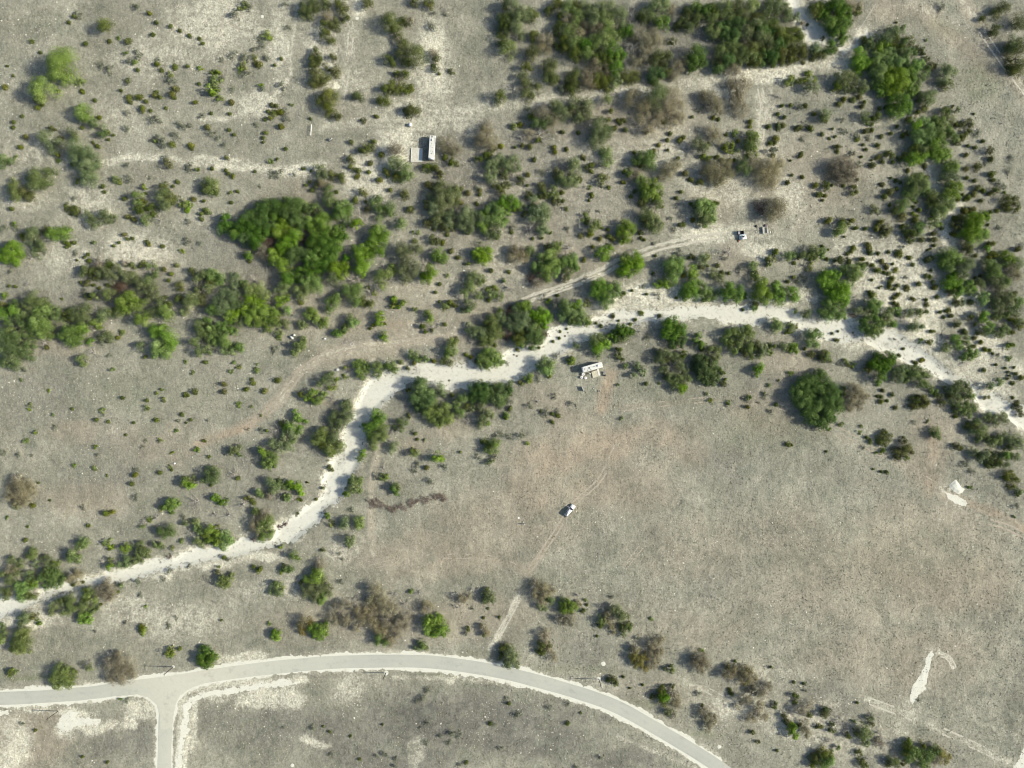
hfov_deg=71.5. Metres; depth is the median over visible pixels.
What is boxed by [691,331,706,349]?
oak tree
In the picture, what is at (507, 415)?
green shrub
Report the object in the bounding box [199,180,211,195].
juniper tree
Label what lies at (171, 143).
juniper seedling
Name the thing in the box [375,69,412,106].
juniper tree
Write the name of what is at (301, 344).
oak tree
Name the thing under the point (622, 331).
deep green oak tree
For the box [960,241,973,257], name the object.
juniper tree
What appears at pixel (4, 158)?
grey oak tree
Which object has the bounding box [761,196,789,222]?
thin tree
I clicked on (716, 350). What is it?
grey oak tree
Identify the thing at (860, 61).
oak tree
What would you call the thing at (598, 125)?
grey oak tree
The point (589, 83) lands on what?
thin tree
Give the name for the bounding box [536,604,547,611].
grey oak tree
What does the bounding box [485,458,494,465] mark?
grey oak tree
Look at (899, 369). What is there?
grey oak tree
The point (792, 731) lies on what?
oak tree
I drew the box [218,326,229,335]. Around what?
grey oak tree
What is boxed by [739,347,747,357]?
juniper tree
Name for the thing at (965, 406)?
grey oak tree
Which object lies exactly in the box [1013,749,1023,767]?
gravel corner
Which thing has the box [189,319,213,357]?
grey oak tree
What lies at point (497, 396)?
deep green oak tree
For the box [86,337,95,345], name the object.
oak tree
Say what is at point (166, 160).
juniper tree
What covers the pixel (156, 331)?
oak tree
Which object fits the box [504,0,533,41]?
grey oak tree
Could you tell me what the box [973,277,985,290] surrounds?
grey oak tree
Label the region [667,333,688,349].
deep green oak tree
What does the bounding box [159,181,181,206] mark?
juniper tree
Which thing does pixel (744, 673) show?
thin tree
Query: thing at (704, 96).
thin tree
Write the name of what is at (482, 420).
grey oak tree
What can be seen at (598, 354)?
grey oak tree
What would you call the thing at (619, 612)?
grey oak tree
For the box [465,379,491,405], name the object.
deep green oak tree
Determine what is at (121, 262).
thin tree
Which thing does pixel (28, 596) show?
grey oak tree
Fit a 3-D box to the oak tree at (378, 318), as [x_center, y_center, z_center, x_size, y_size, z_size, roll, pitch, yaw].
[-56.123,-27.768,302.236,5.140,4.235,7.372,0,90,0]
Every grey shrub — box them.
[123,174,132,183]
[134,49,142,60]
[147,115,162,123]
[157,137,166,148]
[164,73,176,83]
[179,123,191,129]
[185,162,192,173]
[228,50,237,59]
[229,10,239,21]
[239,51,249,62]
[239,70,251,76]
[257,33,268,43]
[429,21,436,30]
[558,83,564,95]
[674,247,685,258]
[768,147,777,154]
[995,179,1006,189]
[1007,154,1013,163]
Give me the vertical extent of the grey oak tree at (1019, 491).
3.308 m
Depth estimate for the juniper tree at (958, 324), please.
302.94 m
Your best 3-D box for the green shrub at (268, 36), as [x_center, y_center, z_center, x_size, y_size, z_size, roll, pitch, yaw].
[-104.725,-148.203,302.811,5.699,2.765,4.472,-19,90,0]
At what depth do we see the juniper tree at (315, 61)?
301.59 m
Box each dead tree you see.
[189,494,200,510]
[268,423,278,435]
[337,274,367,288]
[351,205,372,228]
[500,282,516,292]
[524,221,538,236]
[526,123,550,143]
[554,154,576,177]
[615,57,635,74]
[618,4,639,25]
[624,40,639,59]
[630,117,648,134]
[700,120,712,143]
[758,676,770,697]
[787,703,803,720]
[829,711,850,729]
[839,724,856,737]
[871,729,888,749]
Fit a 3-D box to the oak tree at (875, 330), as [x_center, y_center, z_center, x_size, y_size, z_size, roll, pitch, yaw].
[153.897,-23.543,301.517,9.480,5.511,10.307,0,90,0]
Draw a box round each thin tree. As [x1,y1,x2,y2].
[1,473,37,509]
[4,563,17,574]
[64,568,85,585]
[91,257,104,269]
[93,577,118,604]
[100,648,137,685]
[120,259,128,266]
[248,508,271,537]
[254,244,268,262]
[265,490,274,500]
[297,611,314,630]
[315,557,326,570]
[317,177,331,188]
[321,9,332,21]
[324,598,352,628]
[351,600,389,638]
[352,622,363,632]
[365,580,401,617]
[379,613,412,637]
[385,631,398,647]
[386,141,404,158]
[419,600,433,614]
[428,48,437,57]
[436,135,462,159]
[457,593,471,603]
[474,117,500,151]
[479,621,490,636]
[505,243,528,263]
[521,128,534,141]
[529,577,556,607]
[530,277,543,287]
[532,103,559,136]
[535,30,554,54]
[537,628,556,662]
[553,611,575,626]
[562,11,603,40]
[576,599,581,607]
[579,57,610,91]
[602,607,616,634]
[620,86,652,124]
[627,23,668,67]
[628,643,639,653]
[629,166,642,183]
[640,84,686,137]
[644,634,665,670]
[657,158,681,182]
[665,2,676,16]
[667,686,681,709]
[668,56,689,81]
[688,647,711,675]
[697,89,724,116]
[697,705,716,732]
[698,155,736,186]
[704,124,724,145]
[720,662,757,686]
[725,62,752,119]
[734,681,772,710]
[737,37,752,48]
[743,153,786,192]
[744,700,769,723]
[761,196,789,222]
[796,698,814,715]
[798,719,810,739]
[821,154,860,187]
[840,382,870,412]
[842,0,862,13]
[854,399,863,410]
[873,736,883,747]
[931,756,941,765]
[1000,263,1022,283]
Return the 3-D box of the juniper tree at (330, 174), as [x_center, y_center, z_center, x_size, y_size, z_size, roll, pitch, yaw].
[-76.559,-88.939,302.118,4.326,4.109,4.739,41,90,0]
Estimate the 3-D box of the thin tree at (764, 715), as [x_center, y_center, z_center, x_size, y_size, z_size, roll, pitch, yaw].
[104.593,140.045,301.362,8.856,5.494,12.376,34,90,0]
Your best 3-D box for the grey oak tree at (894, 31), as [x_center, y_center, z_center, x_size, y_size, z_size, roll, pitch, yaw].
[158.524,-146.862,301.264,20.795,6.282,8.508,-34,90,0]
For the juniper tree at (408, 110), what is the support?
on the ground at (820, 484)
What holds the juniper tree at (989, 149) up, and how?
on the ground at (820, 484)
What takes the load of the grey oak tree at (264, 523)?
on the ground at (820, 484)
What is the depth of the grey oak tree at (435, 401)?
300.42 m
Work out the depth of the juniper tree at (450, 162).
301.90 m
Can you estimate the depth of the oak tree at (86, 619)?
301.82 m
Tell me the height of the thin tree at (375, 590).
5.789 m
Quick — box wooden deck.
[592,369,599,377]
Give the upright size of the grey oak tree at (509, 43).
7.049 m
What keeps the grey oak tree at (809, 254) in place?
on the ground at (820, 484)
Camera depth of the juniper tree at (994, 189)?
301.52 m
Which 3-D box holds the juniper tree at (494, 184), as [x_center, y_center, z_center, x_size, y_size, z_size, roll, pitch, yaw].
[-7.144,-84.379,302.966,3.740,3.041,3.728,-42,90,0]
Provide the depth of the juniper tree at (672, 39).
302.62 m
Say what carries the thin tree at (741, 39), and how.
on the ground at (820, 484)
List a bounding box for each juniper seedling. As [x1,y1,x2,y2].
[102,510,109,516]
[124,37,132,44]
[125,94,132,100]
[134,94,143,100]
[168,90,175,99]
[168,141,175,148]
[171,85,179,92]
[254,61,262,69]
[255,566,263,573]
[270,110,277,117]
[273,377,281,383]
[278,122,283,129]
[352,196,358,204]
[354,167,361,173]
[375,176,382,182]
[586,231,593,238]
[682,170,688,176]
[772,135,779,142]
[772,248,778,255]
[774,122,781,130]
[792,124,802,131]
[806,125,814,131]
[806,752,819,763]
[823,216,832,224]
[849,96,855,103]
[866,249,873,255]
[868,162,876,168]
[868,290,877,298]
[872,267,881,274]
[876,218,884,224]
[881,193,886,201]
[884,188,893,196]
[886,279,892,285]
[893,248,903,258]
[896,212,906,222]
[903,284,910,291]
[911,217,918,223]
[923,257,931,262]
[949,231,956,237]
[960,206,968,214]
[966,299,973,305]
[968,206,977,213]
[970,190,976,197]
[974,184,983,191]
[987,155,994,163]
[987,171,996,177]
[991,252,998,258]
[1015,246,1020,251]
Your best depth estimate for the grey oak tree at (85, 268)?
300.80 m
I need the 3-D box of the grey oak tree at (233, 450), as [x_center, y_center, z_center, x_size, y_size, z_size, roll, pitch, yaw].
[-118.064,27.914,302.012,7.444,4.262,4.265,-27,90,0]
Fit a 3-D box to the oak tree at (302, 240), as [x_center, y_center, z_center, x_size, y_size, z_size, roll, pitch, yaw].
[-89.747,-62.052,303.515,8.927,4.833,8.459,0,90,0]
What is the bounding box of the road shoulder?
[0,650,721,767]
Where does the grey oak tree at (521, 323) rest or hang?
on the ground at (820, 484)
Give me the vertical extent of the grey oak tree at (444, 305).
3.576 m
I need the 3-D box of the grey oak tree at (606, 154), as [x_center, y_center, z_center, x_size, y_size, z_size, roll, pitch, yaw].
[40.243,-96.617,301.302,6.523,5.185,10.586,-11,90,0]
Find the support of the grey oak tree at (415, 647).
on the ground at (820, 484)
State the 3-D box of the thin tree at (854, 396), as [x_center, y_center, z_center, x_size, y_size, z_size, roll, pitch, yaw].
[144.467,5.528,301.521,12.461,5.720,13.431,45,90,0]
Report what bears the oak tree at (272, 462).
on the ground at (820, 484)
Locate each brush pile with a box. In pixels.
[110,278,131,296]
[262,233,277,245]
[268,239,283,252]
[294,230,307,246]
[502,331,511,341]
[504,305,515,315]
[526,268,539,285]
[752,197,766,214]
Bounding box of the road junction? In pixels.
[117,679,203,728]
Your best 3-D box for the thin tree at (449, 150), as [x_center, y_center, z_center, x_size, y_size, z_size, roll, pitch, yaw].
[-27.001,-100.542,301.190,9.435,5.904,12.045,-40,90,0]
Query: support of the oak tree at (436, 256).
on the ground at (820, 484)
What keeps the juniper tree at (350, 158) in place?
on the ground at (820, 484)
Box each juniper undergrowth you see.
[5,20,1018,764]
[96,35,953,766]
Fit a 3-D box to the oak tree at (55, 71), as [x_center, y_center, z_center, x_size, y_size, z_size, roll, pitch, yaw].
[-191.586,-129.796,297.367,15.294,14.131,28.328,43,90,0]
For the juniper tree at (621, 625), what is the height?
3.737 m
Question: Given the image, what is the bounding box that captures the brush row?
[365,493,447,512]
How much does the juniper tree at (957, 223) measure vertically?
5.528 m
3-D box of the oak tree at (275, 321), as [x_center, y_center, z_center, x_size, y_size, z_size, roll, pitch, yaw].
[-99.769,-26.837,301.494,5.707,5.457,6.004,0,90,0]
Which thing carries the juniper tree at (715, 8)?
on the ground at (820, 484)
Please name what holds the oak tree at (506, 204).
on the ground at (820, 484)
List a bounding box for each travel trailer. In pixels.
[428,134,435,160]
[581,362,602,372]
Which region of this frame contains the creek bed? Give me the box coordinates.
[0,303,1023,618]
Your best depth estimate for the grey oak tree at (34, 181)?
299.88 m
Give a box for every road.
[0,655,730,767]
[157,715,171,767]
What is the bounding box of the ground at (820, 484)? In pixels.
[0,0,1023,767]
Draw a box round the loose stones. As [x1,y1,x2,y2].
[0,0,1023,767]
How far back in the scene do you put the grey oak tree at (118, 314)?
301.33 m
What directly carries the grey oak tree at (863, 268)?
on the ground at (820, 484)
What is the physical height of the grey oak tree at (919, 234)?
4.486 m
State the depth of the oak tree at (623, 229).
300.56 m
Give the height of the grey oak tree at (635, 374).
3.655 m
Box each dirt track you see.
[247,327,465,427]
[341,23,353,101]
[368,451,378,542]
[371,554,515,567]
[494,597,519,638]
[521,231,722,302]
[528,434,622,570]
[622,397,935,481]
[624,546,643,566]
[689,684,772,734]
[757,87,766,149]
[869,697,1011,759]
[940,652,956,668]
[973,11,1023,94]
[988,518,1023,538]
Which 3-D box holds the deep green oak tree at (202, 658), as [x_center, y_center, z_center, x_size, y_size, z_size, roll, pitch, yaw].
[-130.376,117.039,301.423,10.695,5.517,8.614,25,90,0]
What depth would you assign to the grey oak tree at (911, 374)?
301.05 m
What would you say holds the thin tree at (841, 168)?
on the ground at (820, 484)
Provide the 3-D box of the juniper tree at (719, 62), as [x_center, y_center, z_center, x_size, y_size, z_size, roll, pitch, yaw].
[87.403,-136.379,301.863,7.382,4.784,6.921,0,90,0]
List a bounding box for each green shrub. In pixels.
[1,292,8,299]
[35,618,42,625]
[51,559,62,566]
[77,76,86,86]
[102,538,112,545]
[107,543,114,550]
[137,259,145,267]
[138,625,147,636]
[164,645,174,656]
[178,199,187,207]
[184,200,193,212]
[203,207,211,214]
[205,83,220,96]
[208,89,217,96]
[209,69,220,74]
[210,74,223,86]
[215,95,223,100]
[240,60,246,69]
[259,29,273,40]
[274,327,284,337]
[327,383,337,390]
[390,295,401,308]
[502,412,509,419]
[509,122,518,130]
[565,356,576,365]
[580,212,591,221]
[583,298,590,306]
[597,172,609,185]
[699,153,712,161]
[720,141,734,153]
[731,129,738,138]
[742,138,757,152]
[745,151,758,161]
[751,270,760,280]
[764,253,776,262]
[768,342,775,350]
[783,74,794,86]
[786,321,795,332]
[795,77,802,84]
[802,70,817,83]
[804,265,812,272]
[808,256,818,266]
[857,86,866,95]
[861,116,870,124]
[995,377,1004,385]
[1004,343,1015,349]
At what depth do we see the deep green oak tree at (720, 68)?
300.32 m
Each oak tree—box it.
[0,153,16,169]
[0,239,25,267]
[0,299,38,349]
[0,304,20,322]
[0,337,36,372]
[0,554,26,601]
[0,622,8,644]
[4,326,16,337]
[6,176,21,203]
[8,625,34,655]
[12,580,34,602]
[15,611,31,627]
[20,288,49,312]
[21,569,36,583]
[23,225,46,259]
[24,591,39,600]
[25,44,80,103]
[25,166,59,192]
[25,546,38,560]
[27,301,51,340]
[29,581,39,587]
[30,559,40,568]
[35,129,64,155]
[36,564,65,591]
[39,553,55,567]
[43,330,56,340]
[44,225,73,242]
[47,304,64,323]
[47,596,66,616]
[47,661,77,690]
[48,324,57,332]
[56,322,87,349]
[58,592,99,619]
[63,136,103,188]
[65,126,79,140]
[65,537,91,564]
[67,301,93,326]
[72,102,94,124]
[74,321,90,333]
[74,353,88,367]
[77,265,90,277]
[77,610,93,624]
[81,209,117,229]
[81,586,98,603]
[85,663,94,671]
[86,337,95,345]
[88,118,108,137]
[88,291,99,299]
[88,319,103,330]
[94,263,159,304]
[95,306,113,323]
[98,329,114,343]
[100,286,116,300]
[105,563,114,571]
[107,557,113,565]
[111,175,119,183]
[112,309,122,318]
[114,290,152,327]
[115,553,131,569]
[118,542,132,553]
[131,190,145,209]
[131,540,151,564]
[135,340,144,352]
[139,213,154,226]
[141,259,159,286]
[146,295,166,316]
[147,322,179,350]
[150,338,173,359]
[151,540,166,549]
[154,187,172,212]
[155,523,177,539]
[156,303,175,322]
[161,496,181,515]
[178,474,196,486]
[179,269,216,315]
[181,478,197,489]
[181,520,189,525]
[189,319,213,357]
[190,536,208,548]
[191,518,199,525]
[193,523,202,535]
[195,648,219,669]
[199,465,221,485]
[200,644,214,655]
[202,175,220,195]
[202,303,218,325]
[203,267,227,285]
[203,524,223,548]
[205,323,232,348]
[210,271,244,319]
[210,493,228,505]
[213,320,238,335]
[214,212,235,235]
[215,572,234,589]
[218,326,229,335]
[219,341,240,355]
[220,529,235,551]
[223,294,266,324]
[227,444,242,455]
[228,216,271,250]
[232,315,245,327]
[234,342,244,352]
[238,231,251,248]
[239,280,247,286]
[240,208,256,225]
[241,280,271,300]
[242,251,253,259]
[243,303,281,327]
[249,197,284,230]
[251,507,258,514]
[252,317,273,332]
[254,513,275,542]
[257,446,269,459]
[259,450,278,470]
[264,475,289,494]
[266,419,303,453]
[267,246,292,274]
[268,580,283,596]
[269,195,292,220]
[270,214,292,239]
[270,628,282,641]
[271,314,281,326]
[272,280,290,300]
[273,293,291,307]
[273,581,282,588]
[274,227,303,254]
[278,195,309,231]
[279,256,326,285]
[281,422,303,434]
[282,241,307,267]
[282,318,290,330]
[283,305,291,315]
[283,565,294,572]
[285,479,304,496]
[288,436,296,443]
[289,335,307,357]
[289,549,301,562]
[291,282,316,302]
[292,409,308,423]
[296,320,308,329]
[299,274,324,294]
[299,575,333,603]
[302,201,322,217]
[302,306,328,328]
[302,388,327,405]
[302,566,326,585]
[303,211,331,241]
[304,222,350,250]
[304,249,319,268]
[306,622,326,640]
[309,426,346,458]
[311,235,343,271]
[311,317,321,326]
[313,163,328,182]
[315,371,334,387]
[316,589,326,605]
[319,619,328,637]
[321,183,339,209]
[324,281,364,315]
[325,271,340,286]
[327,261,352,280]
[327,398,354,444]
[330,198,353,221]
[331,328,342,337]
[338,515,349,529]
[340,253,351,261]
[343,218,352,227]
[343,490,350,496]
[344,534,356,548]
[345,312,357,321]
[347,319,360,328]
[347,474,363,494]
[350,217,364,229]
[350,243,374,278]
[352,358,370,380]
[353,515,364,530]
[355,454,364,461]
[358,449,366,457]
[361,407,386,438]
[364,221,392,257]
[367,194,397,220]
[367,422,389,451]
[371,360,382,380]
[371,627,388,647]
[373,266,395,290]
[374,310,385,326]
[379,334,388,342]
[379,473,387,481]
[382,357,399,374]
[385,155,415,184]
[388,263,397,274]
[388,441,399,454]
[390,482,400,495]
[390,483,400,491]
[392,415,408,432]
[394,216,407,230]
[394,241,423,284]
[407,349,429,362]
[408,376,437,412]
[409,449,419,456]
[413,638,423,650]
[419,262,438,284]
[420,611,444,627]
[421,400,455,428]
[421,619,449,638]
[422,309,434,324]
[425,179,461,228]
[427,197,440,217]
[428,398,438,408]
[429,247,448,264]
[430,450,445,462]
[435,380,447,397]
[440,302,448,308]
[443,204,487,233]
[443,342,458,359]
[446,336,458,348]
[452,392,467,419]
[459,269,485,300]
[460,298,476,313]
[463,322,486,340]
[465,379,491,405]
[469,401,494,429]
[470,245,493,265]
[474,209,490,232]
[475,353,489,370]
[476,313,504,346]
[480,345,505,368]
[480,587,495,604]
[482,217,501,240]
[483,200,509,228]
[483,437,502,454]
[484,152,521,184]
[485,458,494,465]
[487,290,504,300]
[487,380,509,409]
[495,303,531,332]
[496,193,519,216]
[498,39,517,62]
[501,643,520,669]
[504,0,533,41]
[505,379,513,395]
[515,300,531,311]
[516,70,527,80]
[517,201,526,211]
[517,327,546,352]
[522,372,533,383]
[525,245,535,256]
[527,194,552,237]
[528,306,553,329]
[529,115,551,130]
[529,320,541,334]
[530,261,542,273]
[535,248,561,283]
[535,354,556,369]
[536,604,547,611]
[537,364,554,375]
[545,594,554,604]
[547,94,594,123]
[547,184,559,199]
[549,241,563,252]
[550,252,579,278]
[555,155,581,188]
[556,310,565,322]
[558,298,586,326]
[558,597,578,614]
[559,0,584,52]
[561,266,573,279]
[567,317,577,326]
[570,298,582,310]
[573,341,579,348]
[576,35,593,55]
[577,0,629,30]
[578,8,621,61]
[581,314,592,327]
[587,219,601,232]
[587,332,611,348]
[588,115,614,152]
[588,276,614,302]
[589,339,610,352]
[591,349,603,359]
[594,245,614,261]
[596,614,606,624]
[598,145,614,168]
[599,280,622,310]
[601,38,627,76]
[602,93,612,104]
[606,333,620,343]
[608,73,622,92]
[610,602,630,623]
[611,323,635,340]
[615,218,636,244]
[615,248,645,277]
[616,335,625,342]
[618,22,633,37]
[619,252,629,263]
[620,624,632,637]
[623,167,633,176]
[625,271,634,278]
[629,149,657,171]
[631,361,646,378]
[634,173,646,185]
[637,191,664,234]
[638,177,663,202]
[644,81,670,112]
[645,0,671,20]
[645,65,665,85]
[651,347,689,374]
[652,279,671,288]
[653,15,671,32]
[657,690,669,702]
[658,364,692,390]
[659,314,687,341]
[660,253,685,286]
[664,705,673,716]
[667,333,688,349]
[675,382,687,394]
[678,277,702,302]
[682,42,708,74]
[683,21,694,33]
[684,264,699,278]
[688,0,712,19]
[689,134,709,152]
[690,348,722,386]
[691,205,711,226]
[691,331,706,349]
[692,197,717,227]
[696,253,709,266]
[696,281,718,302]
[704,0,735,39]
[704,344,722,360]
[709,266,724,284]
[711,51,736,74]
[712,39,758,65]
[715,15,746,44]
[717,281,744,303]
[720,328,739,345]
[727,326,757,359]
[734,24,774,50]
[735,155,753,177]
[740,323,756,336]
[741,129,761,151]
[743,0,760,13]
[746,0,799,30]
[747,261,758,270]
[748,276,772,306]
[752,362,764,377]
[754,342,769,359]
[755,23,788,67]
[769,279,801,308]
[770,317,784,334]
[777,341,789,351]
[781,250,797,261]
[786,721,799,739]
[788,343,798,353]
[789,368,846,431]
[798,244,820,260]
[800,307,810,318]
[802,79,820,94]
[804,327,824,348]
[808,42,821,54]
[814,0,853,26]
[814,267,841,295]
[816,296,844,323]
[817,246,827,258]
[817,752,834,767]
[819,107,832,119]
[820,15,851,56]
[820,296,830,307]
[821,351,830,361]
[826,280,851,305]
[832,221,847,237]
[833,69,869,94]
[839,263,863,282]
[839,297,848,309]
[840,309,846,319]
[847,261,867,285]
[849,46,871,77]
[851,306,870,317]
[855,721,874,747]
[858,314,879,332]
[859,110,869,121]
[861,24,906,51]
[864,297,882,315]
[864,318,886,340]
[865,713,875,720]
[866,49,889,89]
[867,350,896,375]
[870,82,886,98]
[874,39,891,54]
[874,372,887,386]
[875,65,910,96]
[880,47,909,69]
[880,306,894,327]
[884,93,912,121]
[886,755,900,767]
[888,320,897,327]
[890,362,906,383]
[893,306,901,316]
[894,187,916,215]
[897,37,917,59]
[898,65,920,98]
[901,737,911,744]
[902,58,925,75]
[902,171,930,197]
[902,364,930,388]
[903,151,929,166]
[903,306,929,318]
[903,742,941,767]
[905,319,925,331]
[908,118,922,135]
[909,115,937,147]
[910,65,931,87]
[913,220,926,234]
[914,144,929,155]
[915,228,924,238]
[917,90,938,107]
[920,187,931,195]
[924,189,940,211]
[926,136,952,163]
[927,216,940,229]
[927,426,941,440]
[929,114,948,152]
[931,194,955,218]
[933,246,967,272]
[935,62,958,86]
[936,167,961,186]
[938,180,963,201]
[938,270,963,291]
[941,106,955,125]
[941,155,954,166]
[941,159,959,172]
[941,343,952,352]
[941,378,972,406]
[944,125,959,142]
[950,279,977,298]
[950,334,963,350]
[953,257,975,281]
[954,396,977,418]
[955,210,990,241]
[956,298,965,306]
[958,334,971,349]
[958,347,980,361]
[959,284,970,294]
[962,220,990,247]
[966,427,974,434]
[966,445,991,463]
[971,417,982,424]
[972,423,1003,448]
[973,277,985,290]
[976,290,990,306]
[977,309,995,330]
[979,322,1010,338]
[982,257,1011,288]
[982,410,1009,427]
[983,245,990,252]
[984,273,1015,315]
[985,381,995,389]
[991,312,1002,321]
[994,452,1009,470]
[997,250,1017,264]
[999,431,1023,450]
[1000,255,1023,271]
[1001,312,1009,319]
[1002,450,1012,459]
[1004,305,1023,325]
[1007,33,1020,53]
[1011,294,1023,308]
[1011,451,1020,461]
[1014,486,1023,494]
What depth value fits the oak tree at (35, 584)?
301.65 m
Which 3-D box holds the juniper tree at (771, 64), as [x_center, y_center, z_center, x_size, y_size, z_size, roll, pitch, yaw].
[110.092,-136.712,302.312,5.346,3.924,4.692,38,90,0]
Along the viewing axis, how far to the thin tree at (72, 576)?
301.83 m
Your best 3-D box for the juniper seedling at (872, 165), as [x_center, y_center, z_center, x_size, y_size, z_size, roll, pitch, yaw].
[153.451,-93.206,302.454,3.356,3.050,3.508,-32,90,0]
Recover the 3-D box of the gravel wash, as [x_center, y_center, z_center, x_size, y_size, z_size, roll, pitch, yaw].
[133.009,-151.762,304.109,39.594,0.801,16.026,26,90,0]
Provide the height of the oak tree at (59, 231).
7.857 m
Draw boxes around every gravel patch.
[0,710,8,715]
[57,710,100,733]
[174,692,203,767]
[202,679,298,697]
[910,651,933,703]
[945,492,967,505]
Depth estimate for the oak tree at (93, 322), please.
301.19 m
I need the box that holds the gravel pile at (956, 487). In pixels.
[950,480,964,493]
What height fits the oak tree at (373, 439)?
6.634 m
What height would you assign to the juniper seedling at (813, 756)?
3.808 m
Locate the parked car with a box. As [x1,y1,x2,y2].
[564,504,575,516]
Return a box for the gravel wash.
[789,0,869,52]
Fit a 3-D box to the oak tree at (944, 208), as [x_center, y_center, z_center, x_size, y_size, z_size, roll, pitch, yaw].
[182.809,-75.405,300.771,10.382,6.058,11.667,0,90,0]
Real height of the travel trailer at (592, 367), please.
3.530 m
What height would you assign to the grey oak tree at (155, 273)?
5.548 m
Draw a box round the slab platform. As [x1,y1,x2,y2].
[411,148,422,161]
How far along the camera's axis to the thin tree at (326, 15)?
300.81 m
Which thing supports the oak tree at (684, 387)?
on the ground at (820, 484)
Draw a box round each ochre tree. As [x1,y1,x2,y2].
[297,616,314,635]
[628,648,645,668]
[639,664,648,673]
[936,747,951,764]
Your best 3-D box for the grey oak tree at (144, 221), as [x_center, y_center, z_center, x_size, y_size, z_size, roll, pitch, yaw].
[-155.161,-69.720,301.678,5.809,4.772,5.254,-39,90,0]
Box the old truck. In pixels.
[739,234,746,239]
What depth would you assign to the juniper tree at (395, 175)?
302.31 m
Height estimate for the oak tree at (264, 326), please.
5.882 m
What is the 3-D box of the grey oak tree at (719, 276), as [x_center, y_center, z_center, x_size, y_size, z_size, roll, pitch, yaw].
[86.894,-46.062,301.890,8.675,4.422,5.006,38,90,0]
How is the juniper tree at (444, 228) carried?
on the ground at (820, 484)
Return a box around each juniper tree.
[0,301,7,308]
[7,668,13,675]
[18,184,37,202]
[19,232,29,241]
[29,613,38,619]
[32,92,47,104]
[39,225,50,235]
[40,566,51,575]
[48,125,56,132]
[61,306,74,324]
[64,202,81,216]
[81,586,92,602]
[82,279,90,286]
[83,292,92,299]
[87,266,102,281]
[95,17,115,32]
[104,259,114,270]
[107,307,116,317]
[127,262,136,269]
[135,202,158,217]
[138,623,145,631]
[139,197,147,204]
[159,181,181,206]
[163,158,173,169]
[173,293,184,305]
[174,280,184,291]
[187,267,196,276]
[197,292,206,307]
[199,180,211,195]
[204,275,214,284]
[297,0,331,20]
[308,46,326,73]
[308,66,332,88]
[313,181,321,188]
[314,87,340,118]
[318,441,326,450]
[319,16,341,44]
[326,464,333,471]
[328,52,337,62]
[328,169,338,180]
[330,63,341,78]
[333,0,348,14]
[334,112,343,121]
[337,171,345,183]
[339,12,350,24]
[339,323,347,335]
[346,154,355,163]
[348,164,356,170]
[350,91,364,103]
[357,142,374,155]
[357,187,368,197]
[360,296,375,309]
[361,0,373,10]
[364,204,370,212]
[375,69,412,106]
[380,9,429,69]
[382,167,401,182]
[398,15,412,27]
[400,189,409,200]
[402,101,421,119]
[409,0,419,7]
[418,324,427,333]
[421,162,437,173]
[422,0,434,11]
[422,218,432,228]
[423,199,429,209]
[428,233,436,244]
[429,181,443,190]
[430,54,440,72]
[434,165,441,173]
[434,237,441,245]
[436,171,445,179]
[438,221,456,233]
[439,356,453,367]
[448,157,458,167]
[474,151,490,162]
[480,438,490,447]
[491,181,500,189]
[493,89,507,106]
[494,0,514,46]
[496,186,506,196]
[497,652,504,660]
[498,169,508,179]
[499,642,508,651]
[501,180,511,189]
[508,327,526,347]
[516,175,525,185]
[519,78,542,104]
[520,61,532,75]
[522,209,529,217]
[524,43,540,62]
[524,189,532,199]
[526,112,535,120]
[527,7,539,24]
[529,29,539,43]
[534,639,552,656]
[535,135,541,143]
[537,182,547,199]
[539,57,560,86]
[543,0,564,16]
[551,11,582,63]
[551,167,563,180]
[551,197,560,206]
[561,67,581,97]
[571,0,583,13]
[583,163,593,172]
[591,50,613,69]
[592,71,613,93]
[607,675,615,684]
[611,677,618,686]
[614,69,641,88]
[614,347,624,361]
[617,620,633,631]
[636,6,654,26]
[638,195,647,207]
[640,217,653,229]
[647,46,673,79]
[650,684,668,707]
[667,36,676,44]
[673,6,704,32]
[680,350,687,359]
[686,253,695,259]
[695,178,703,185]
[704,1,720,15]
[709,56,723,67]
[728,54,741,70]
[730,0,749,22]
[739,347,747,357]
[742,40,766,69]
[745,11,765,32]
[750,339,764,352]
[765,59,777,68]
[767,18,804,48]
[771,701,777,709]
[775,42,808,67]
[780,711,792,729]
[791,692,799,704]
[805,349,829,362]
[806,709,813,717]
[807,2,823,19]
[808,48,826,62]
[808,744,834,767]
[819,707,831,719]
[822,180,830,192]
[827,721,836,733]
[829,81,842,93]
[837,256,852,265]
[843,731,851,738]
[849,184,858,195]
[852,5,862,16]
[852,726,860,735]
[854,749,868,767]
[858,35,867,45]
[861,361,871,373]
[869,204,879,214]
[870,110,880,122]
[874,429,893,446]
[878,229,889,238]
[879,223,893,236]
[883,149,895,159]
[885,760,891,767]
[886,33,916,53]
[888,206,898,215]
[889,435,914,460]
[895,144,918,162]
[899,131,908,138]
[900,223,918,244]
[900,741,913,756]
[903,116,912,123]
[907,393,930,409]
[908,395,919,404]
[913,104,928,117]
[924,61,933,71]
[924,193,939,210]
[925,339,933,345]
[927,232,937,244]
[929,745,939,755]
[934,393,945,406]
[940,78,954,91]
[943,288,955,296]
[945,393,953,398]
[948,213,968,232]
[950,442,961,450]
[951,298,959,307]
[951,404,958,413]
[953,138,961,146]
[954,121,965,131]
[954,319,961,328]
[958,131,968,137]
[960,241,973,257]
[961,420,979,429]
[963,117,974,127]
[964,128,973,134]
[967,313,976,326]
[972,161,982,172]
[974,328,983,335]
[977,15,986,23]
[982,448,1002,468]
[984,145,994,154]
[987,0,1011,21]
[987,22,1001,37]
[990,187,1000,195]
[999,194,1021,213]
[1000,37,1023,78]
[1002,469,1020,488]
[1007,316,1023,330]
[1009,11,1023,31]
[1010,400,1023,417]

